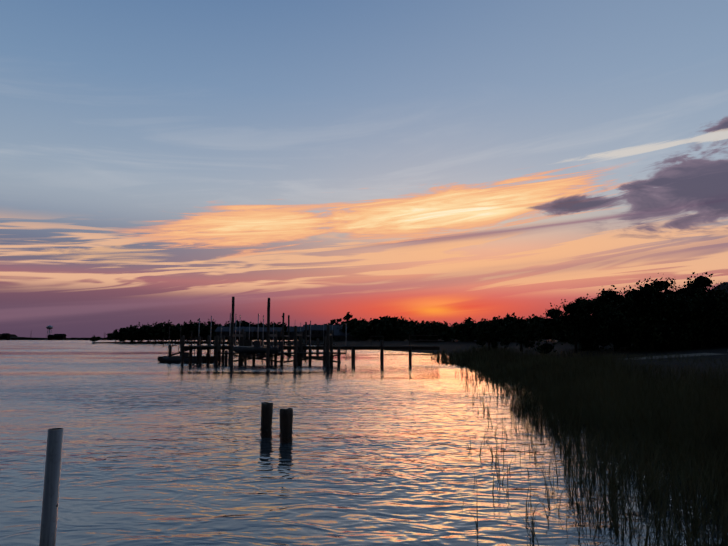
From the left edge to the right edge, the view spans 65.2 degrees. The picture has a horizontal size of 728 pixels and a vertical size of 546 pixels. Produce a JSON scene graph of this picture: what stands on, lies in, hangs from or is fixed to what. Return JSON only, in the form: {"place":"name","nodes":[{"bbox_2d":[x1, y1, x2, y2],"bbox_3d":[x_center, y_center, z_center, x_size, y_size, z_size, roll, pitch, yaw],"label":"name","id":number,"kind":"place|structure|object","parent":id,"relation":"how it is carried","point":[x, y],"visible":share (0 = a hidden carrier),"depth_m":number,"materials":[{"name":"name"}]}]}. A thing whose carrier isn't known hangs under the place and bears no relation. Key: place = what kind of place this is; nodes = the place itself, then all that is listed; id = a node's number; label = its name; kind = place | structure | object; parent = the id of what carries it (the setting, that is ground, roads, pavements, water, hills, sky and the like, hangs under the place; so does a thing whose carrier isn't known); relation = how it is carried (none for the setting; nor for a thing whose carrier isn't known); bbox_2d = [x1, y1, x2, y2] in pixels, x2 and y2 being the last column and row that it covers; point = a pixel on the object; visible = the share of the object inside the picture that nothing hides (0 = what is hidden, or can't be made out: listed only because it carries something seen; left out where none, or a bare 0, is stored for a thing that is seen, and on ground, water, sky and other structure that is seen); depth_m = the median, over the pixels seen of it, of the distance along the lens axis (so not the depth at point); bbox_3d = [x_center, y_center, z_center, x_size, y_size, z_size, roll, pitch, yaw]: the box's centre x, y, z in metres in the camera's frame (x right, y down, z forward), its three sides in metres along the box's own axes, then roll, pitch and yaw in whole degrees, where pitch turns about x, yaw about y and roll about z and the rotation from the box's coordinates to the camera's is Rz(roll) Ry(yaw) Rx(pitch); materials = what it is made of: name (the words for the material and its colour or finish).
{"place":"outdoors","nodes":[
{"label":"outdoors","id":0,"kind":"place"},
{"bbox_2d":[0,333,320,339],"bbox_3d":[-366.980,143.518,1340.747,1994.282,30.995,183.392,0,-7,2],"label":"shore","id":1,"kind":"structure","parent":0,"point":[5,336],"depth_m":1295.35,"materials":[{"name":"black"}]},
{"bbox_2d":[46,325,52,334],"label":"water tower","id":2,"kind":"structure","parent":1,"relation":"on","point":[49,327],"depth_m":1321.03,"materials":[{"name":"metal"}]},
{"bbox_2d":[0,340,727,545],"bbox_3d":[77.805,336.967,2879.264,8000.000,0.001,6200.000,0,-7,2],"label":"water","id":3,"kind":"structure","parent":0,"point":[155,452],"depth_m":10.81,"materials":[{"name":"blue liquid"}]},
{"bbox_2d":[39,428,63,545],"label":"post","id":4,"kind":"object","parent":3,"relation":"in","point":[48,528],"visible":1,"depth_m":4.47,"materials":[{"name":"white wood"}]},
{"bbox_2d":[163,352,209,362],"bbox_3d":[-17.227,8.365,54.965,4.550,1.400,1.600,3,-7,-4],"label":"moored skiff","id":5,"kind":"object","parent":3,"relation":"on","point":[173,359],"visible":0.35,"depth_m":54.32,"materials":[{"name":"black"}]},
{"bbox_2d":[92,342,286,342],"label":"island base","id":6,"kind":"object","parent":3,"relation":"in","point":[162,342],"visible":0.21,"depth_m":296.84,"materials":[{"name":"black"}]},
{"bbox_2d":[90,319,286,342],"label":"island trees","id":7,"kind":"object","parent":6,"relation":"on","point":[149,332],"visible":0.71,"depth_m":306.49,"materials":[{"name":"black plant"}]},
{"bbox_2d":[152,313,335,354],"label":"neighbour docks","id":8,"kind":"object","parent":3,"relation":"in","point":[288,344],"visible":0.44,"depth_m":81.70,"materials":[{"name":"brown wood"}]},
{"bbox_2d":[260,402,292,442],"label":"wooden pilings","id":9,"kind":"object","parent":3,"relation":"in","point":[286,423],"visible":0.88,"depth_m":12.47,"materials":[{"name":"brown wood"}]},
{"bbox_2d":[157,297,439,366],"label":"pier with lift and float","id":10,"kind":"structure","parent":3,"relation":"on","point":[326,358],"depth_m":49.77,"materials":[{"name":"brown wood"}]},
{"bbox_2d":[233,340,282,356],"bbox_3d":[-9.208,6.494,48.801,4.550,1.400,1.600,0,-7,2],"label":"skiff on lift","id":11,"kind":"object","parent":10,"relation":"on","point":[257,348],"visible":0.92,"depth_m":48.17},
{"bbox_2d":[198,313,346,359],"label":"pilings","id":12,"kind":"object","parent":10,"relation":"attached to","point":[258,330],"visible":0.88,"depth_m":56.44,"materials":[{"name":"wood"}]},
{"bbox_2d":[0,0,727,337],"label":"sky","id":13,"kind":"structure","parent":0,"point":[449,161],"materials":[{"name":"blue"}]},
{"bbox_2d":[281,339,727,396],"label":"land","id":14,"kind":"structure","parent":0,"point":[715,350],"depth_m":57.78,"materials":[{"name":"plant"}]},
{"bbox_2d":[213,327,256,341],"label":"island house","id":15,"kind":"structure","parent":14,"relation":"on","point":[221,332],"depth_m":275.86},
{"bbox_2d":[253,327,284,341],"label":"island house","id":16,"kind":"structure","parent":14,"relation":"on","point":[260,332],"depth_m":277.70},
{"bbox_2d":[286,326,303,341],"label":"island house","id":17,"kind":"structure","parent":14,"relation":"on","point":[291,333],"depth_m":278.76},
{"bbox_2d":[302,325,342,342],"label":"house","id":18,"kind":"structure","parent":14,"relation":"on","point":[318,330],"depth_m":240.85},
{"bbox_2d":[334,330,362,341],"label":"house","id":19,"kind":"structure","parent":14,"relation":"on","point":[341,336],"depth_m":230.20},
{"bbox_2d":[307,312,612,342],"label":"shore trees","id":20,"kind":"object","parent":14,"relation":"on","point":[389,328],"visible":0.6,"depth_m":149.08,"materials":[{"name":"black plant"}]},
{"bbox_2d":[472,272,727,353],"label":"trees","id":21,"kind":"object","parent":14,"relation":"on","point":[692,314],"visible":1,"depth_m":56.38,"materials":[{"name":"black plant"}]},
{"bbox_2d":[709,282,727,292],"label":"tree","id":22,"kind":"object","parent":14,"relation":"on","point":[723,286],"depth_m":61.72,"materials":[{"name":"plant"}]},
{"bbox_2d":[430,344,727,545],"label":"marsh grass","id":23,"kind":"structure","parent":0,"point":[696,422],"depth_m":12.29,"materials":[{"name":"plant"}]}
]}

